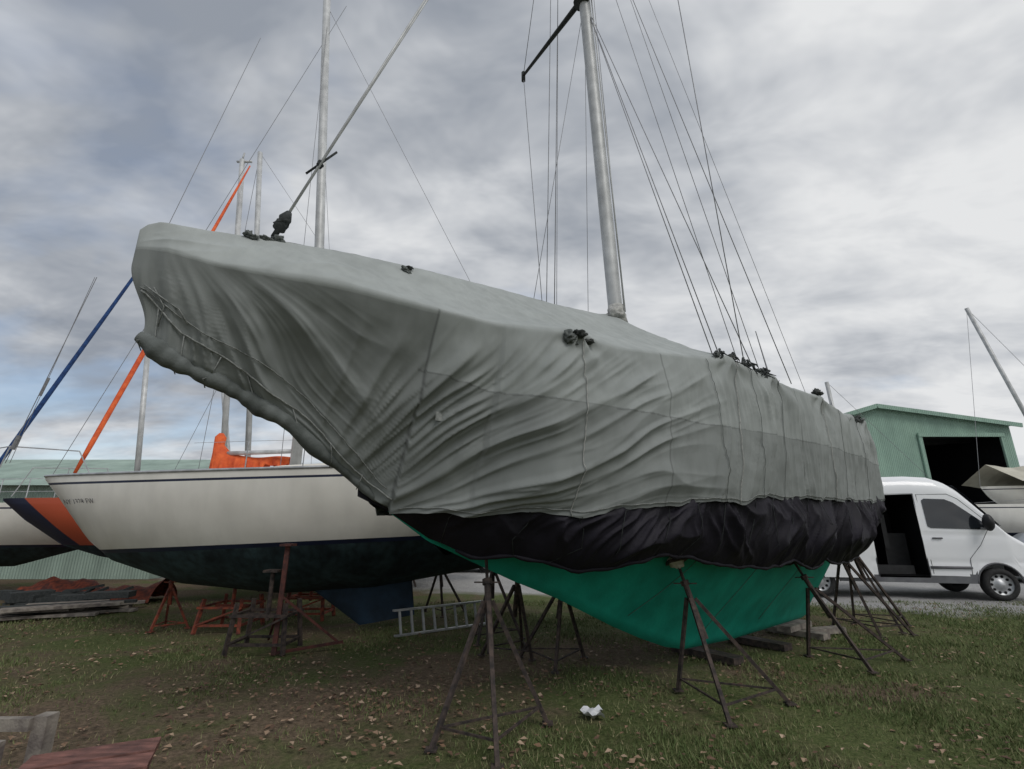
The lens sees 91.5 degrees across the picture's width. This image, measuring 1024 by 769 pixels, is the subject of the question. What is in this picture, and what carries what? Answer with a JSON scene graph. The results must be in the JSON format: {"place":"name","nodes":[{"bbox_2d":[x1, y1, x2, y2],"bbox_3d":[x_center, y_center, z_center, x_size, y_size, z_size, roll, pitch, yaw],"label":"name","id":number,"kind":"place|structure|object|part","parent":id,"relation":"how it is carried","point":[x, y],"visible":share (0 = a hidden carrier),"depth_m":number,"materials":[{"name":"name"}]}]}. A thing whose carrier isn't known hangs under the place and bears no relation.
{"place":"outdoors","nodes":[
{"label":"outdoors","id":0,"kind":"place"},
{"bbox_2d":[0,568,1023,768],"bbox_3d":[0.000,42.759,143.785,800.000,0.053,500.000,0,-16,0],"label":"ground","id":1,"kind":"structure","parent":0,"point":[466,587],"depth_m":5.14,"materials":[{"name":"green plant"}]},
{"bbox_2d":[0,711,59,768],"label":"wooden trestle","id":2,"kind":"object","parent":1,"relation":"on","point":[42,727],"visible":0.81,"depth_m":3.15,"materials":[{"name":"grey wood"}]},
{"bbox_2d":[0,584,136,605],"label":"pile","id":3,"kind":"object","parent":1,"relation":"on","point":[11,597],"visible":0.77,"depth_m":10.12,"materials":[{"name":"wood"}]},
{"bbox_2d":[0,599,145,620],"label":"lumber pile","id":4,"kind":"object","parent":1,"relation":"on","point":[23,610],"visible":1,"depth_m":9.32,"materials":[{"name":"grey wood"}]},
{"bbox_2d":[18,737,160,768],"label":"red wood steps","id":5,"kind":"structure","parent":1,"relation":"on","point":[137,754],"depth_m":3.02,"materials":[{"name":"red wood"}]},
{"bbox_2d":[16,576,177,602],"bbox_3d":[-9.450,4.634,11.364,3.100,0.502,1.000,0,-16,0],"label":"folded orange tarp","id":6,"kind":"object","parent":1,"relation":"on","point":[57,584],"visible":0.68,"depth_m":11.17,"materials":[{"name":"orange tarpaulin fabric"}]},
{"bbox_2d":[0,460,210,578],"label":"pale green shed","id":7,"kind":"structure","parent":1,"relation":"on","point":[77,564],"depth_m":16.62,"materials":[{"name":"green metal"}]},
{"bbox_2d":[3,153,251,557],"bbox_3d":[-5.962,-1.861,13.697,9.437,13.101,3.886,3,-16,-10],"label":"striped sailboat","id":8,"kind":"object","parent":1,"relation":"on","point":[52,518],"visible":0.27,"depth_m":10.22,"materials":[{"name":"orange paint"}]},
{"bbox_2d":[0,38,260,566],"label":"grey sailboat","id":9,"kind":"object","parent":1,"relation":"on","point":[22,541],"visible":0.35,"depth_m":11.32,"materials":[{"name":"blue paint"}]},
{"bbox_2d":[145,580,192,632],"bbox_3d":[-5.552,3.535,8.215,0.582,0.914,0.599,0,-16,0],"label":"jack stand","id":10,"kind":"object","parent":1,"relation":"on","point":[170,593],"visible":0.89,"depth_m":8.16,"materials":[{"name":"orange paint"}]},
{"bbox_2d":[175,391,229,468],"bbox_3d":[-8.024,3.256,18.257,9.009,7.069,3.471,2,-16,-6],"label":"distant sailboat","id":11,"kind":"object","parent":1,"relation":"on","point":[228,439],"visible":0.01,"depth_m":18.22,"materials":[{"name":"blue paint"}]},
{"bbox_2d":[190,589,265,634],"bbox_3d":[-4.600,3.551,8.242,0.769,0.910,0.868,0,-16,0],"label":"boat stand frame","id":12,"kind":"object","parent":1,"relation":"on","point":[224,606],"visible":0.79,"depth_m":7.92,"materials":[{"name":"orange paint"}]},
{"bbox_2d":[221,569,304,655],"bbox_3d":[-3.350,3.094,6.864,0.830,1.028,0.630,0,-16,0],"label":"boat stand frame","id":13,"kind":"object","parent":1,"relation":"on","point":[267,616],"visible":0.96,"depth_m":6.67,"materials":[{"name":"brown metal"}]},
{"bbox_2d":[44,0,482,624],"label":"white sailboat","id":14,"kind":"object","parent":1,"relation":"on","point":[228,518],"visible":0.81,"depth_m":7.50,"materials":[{"name":"blue paint"}]},
{"bbox_2d":[267,544,342,654],"bbox_3d":[-2.905,2.950,7.002,1.226,1.377,0.746,0,-16,0],"label":"boat support post","id":15,"kind":"object","parent":1,"relation":"on","point":[281,599],"visible":0.99,"depth_m":6.73,"materials":[{"name":"brown metal"}]},
{"bbox_2d":[198,151,416,591],"bbox_3d":[-5.051,-1.086,16.818,9.011,14.629,3.471,2,-16,-8],"label":"distant sailboat","id":16,"kind":"object","parent":1,"relation":"on","point":[248,435],"depth_m":17.20,"materials":[{"name":"blue paint"}]},
{"bbox_2d":[281,591,335,621],"bbox_3d":[-3.700,3.825,9.203,0.770,0.909,0.670,0,-16,0],"label":"boat stand frame","id":17,"kind":"object","parent":1,"relation":"on","point":[310,597],"visible":0.39,"depth_m":8.90,"materials":[{"name":"orange paint"}]},
{"bbox_2d":[393,600,485,636],"bbox_3d":[-1.083,3.762,8.070,1.780,0.365,0.152,12,-20,-36],"label":"aluminium ladder","id":18,"kind":"object","parent":1,"relation":"on","point":[422,608],"visible":0.81,"depth_m":7.95,"materials":[{"name":"silver metal"}]},
{"bbox_2d":[424,574,463,617],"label":"jack stand","id":19,"kind":"object","parent":1,"relation":"on","point":[441,589],"visible":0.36,"depth_m":9.60,"materials":[{"name":"metal"}]},
{"bbox_2d":[424,560,552,768],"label":"jack stand","id":20,"kind":"object","parent":1,"relation":"on","point":[488,603],"visible":0.87,"depth_m":4.06,"materials":[{"name":"metal"}]},
{"bbox_2d":[474,571,524,645],"bbox_3d":[-0.207,3.135,7.553,0.800,1.321,0.957,0,-16,0],"label":"jack stand","id":21,"kind":"object","parent":1,"relation":"on","point":[493,575],"visible":0.41,"depth_m":7.56,"materials":[{"name":"metal"}]},
{"bbox_2d":[478,582,535,661],"bbox_3d":[-0.073,2.690,6.163,0.736,1.422,1.905,0,-16,0],"label":"jack stand","id":22,"kind":"object","parent":1,"relation":"on","point":[518,604],"visible":0.54,"depth_m":6.01,"materials":[{"name":"metal"}]},
{"bbox_2d":[0,602,1023,768],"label":"fallen leaves","id":23,"kind":"object","parent":1,"relation":"on","point":[520,742],"visible":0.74,"depth_m":4.76,"materials":[{"name":"brown plant"}]},
{"bbox_2d":[519,597,587,673],"bbox_3d":[0.506,2.761,6.166,0.904,1.278,0.805,0,-16,0],"label":"jack stand","id":24,"kind":"object","parent":1,"relation":"on","point":[559,618],"visible":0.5,"depth_m":6.19,"materials":[{"name":"metal"}]},
{"bbox_2d":[580,704,604,718],"bbox_3d":[0.707,2.877,4.379,0.205,0.075,0.224,0,-16,0],"label":"crumpled paper","id":25,"kind":"object","parent":1,"relation":"on","point":[593,713],"visible":1,"depth_m":4.38,"materials":[{"name":"white paper"}]},
{"bbox_2d":[671,646,743,665],"bbox_3d":[2.478,3.438,6.374,0.220,0.080,0.900,11,-19,-34],"label":"keel block","id":26,"kind":"object","parent":1,"relation":"on","point":[722,657],"depth_m":6.18,"materials":[{"name":"wood"}]},
{"bbox_2d":[666,558,797,727],"bbox_3d":[2.140,2.344,4.780,1.010,1.321,1.010,0,-16,0],"label":"jack stand","id":27,"kind":"object","parent":1,"relation":"on","point":[703,635],"visible":0.94,"depth_m":4.88,"materials":[{"name":"metal"}]},
{"bbox_2d":[667,557,683,568],"bbox_3d":[1.748,1.851,5.320,0.208,0.219,0.179,0,-16,0],"label":"padding rag","id":28,"kind":"object","parent":27,"relation":"on","point":[678,564],"visible":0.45,"depth_m":5.25,"materials":[{"name":"beige fabric"}]},
{"bbox_2d":[726,635,792,651],"bbox_3d":[3.448,3.632,7.052,0.220,0.080,0.900,11,-19,-34],"label":"keel block","id":29,"kind":"object","parent":1,"relation":"on","point":[766,643],"depth_m":6.88,"materials":[{"name":"wood"}]},
{"bbox_2d":[763,619,846,640],"bbox_3d":[4.624,3.777,7.714,1.231,0.165,0.857,0,-16,0],"label":"keel block","id":30,"kind":"object","parent":1,"relation":"on","point":[797,627],"depth_m":7.61,"materials":[{"name":"grey concrete"}]},
{"bbox_2d":[131,0,885,648],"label":"covered sailboat","id":31,"kind":"object","parent":30,"relation":"on","point":[605,466],"visible":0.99,"depth_m":4.35,"materials":[{"name":"grey fabric"}]},
{"bbox_2d":[785,562,912,673],"bbox_3d":[4.267,2.787,6.198,1.357,1.252,0.840,0,-16,0],"label":"jack stand","id":32,"kind":"object","parent":1,"relation":"on","point":[820,601],"visible":0.92,"depth_m":6.30,"materials":[{"name":"metal"}]},
{"bbox_2d":[829,563,918,637],"bbox_3d":[5.573,3.153,8.114,1.244,1.597,0.953,0,-16,0],"label":"jack stand","id":33,"kind":"object","parent":1,"relation":"on","point":[865,582],"visible":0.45,"depth_m":7.78,"materials":[{"name":"metal"}]},
{"bbox_2d":[824,382,925,474],"bbox_3d":[17.842,3.905,22.320,7.011,8.054,2.703,5,-17,-17],"label":"distant sailboat","id":34,"kind":"object","parent":1,"relation":"on","point":[829,394],"depth_m":22.78,"materials":[{"name":"blue paint"}]},
{"bbox_2d":[847,556,911,633],"bbox_3d":[6.016,3.108,8.390,1.247,1.834,0.814,-4,-16,12],"label":"jack stand","id":35,"kind":"object","parent":1,"relation":"on","point":[861,566],"visible":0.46,"depth_m":8.35,"materials":[{"name":"metal"}]},
{"bbox_2d":[817,477,1023,600],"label":"parked van","id":36,"kind":"object","parent":1,"relation":"on","point":[951,538],"visible":0.46,"depth_m":11.81,"materials":[{"name":"paint"}]},
{"bbox_3d":[8.029,3.665,12.154,1.050,1.930,0.100,-4,-16,13],"label":"sliding door","id":37,"kind":"part","parent":36,"relation":"part of","materials":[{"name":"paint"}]},
{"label":"windows","id":38,"kind":"part","parent":36,"relation":"part of","materials":[{"name":"grey glass"}]},
{"bbox_2d":[854,408,1019,477],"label":"walls","id":39,"kind":"structure","parent":1,"relation":"on","point":[899,430],"depth_m":26.32,"materials":[{"name":"green metal"}]},
{"bbox_2d":[846,404,1022,478],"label":"trim","id":40,"kind":"structure","parent":39,"relation":"attached to","point":[1001,436],"depth_m":26.14,"materials":[{"name":"green metal"}]},
{"bbox_2d":[880,408,1007,425],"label":"roof","id":41,"kind":"structure","parent":39,"relation":"on","point":[948,417],"depth_m":26.80,"materials":[{"name":"green metal"}]},
{"bbox_2d":[922,437,1006,503],"bbox_3d":[19.200,9.519,39.505,14.000,6.600,28.800,0,-16,0],"label":"interior","id":42,"kind":"object","parent":1,"relation":"on","point":[953,461],"visible":0.13,"depth_m":28.63,"materials":[{"name":"black"}]},
{"bbox_2d":[961,307,1023,503],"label":"distant sailboat","id":43,"kind":"object","parent":1,"relation":"on","point":[1001,485],"visible":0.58,"depth_m":20.96,"materials":[{"name":"white paint"}]},
{"bbox_2d":[976,499,1023,536],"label":"distant sailboat","id":44,"kind":"object","parent":1,"relation":"on","point":[1008,519],"visible":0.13,"depth_m":17.27,"materials":[{"name":"blue paint"}]},
{"bbox_2d":[0,0,1023,466],"label":"sky","id":45,"kind":"structure","parent":0,"point":[867,155],"materials":[{"name":"grey"}]},
{"bbox_2d":[1013,533,1023,542],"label":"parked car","id":46,"kind":"object","parent":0,"point":[1019,536],"visible":0.02,"depth_m":16.34,"materials":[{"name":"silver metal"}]}
]}

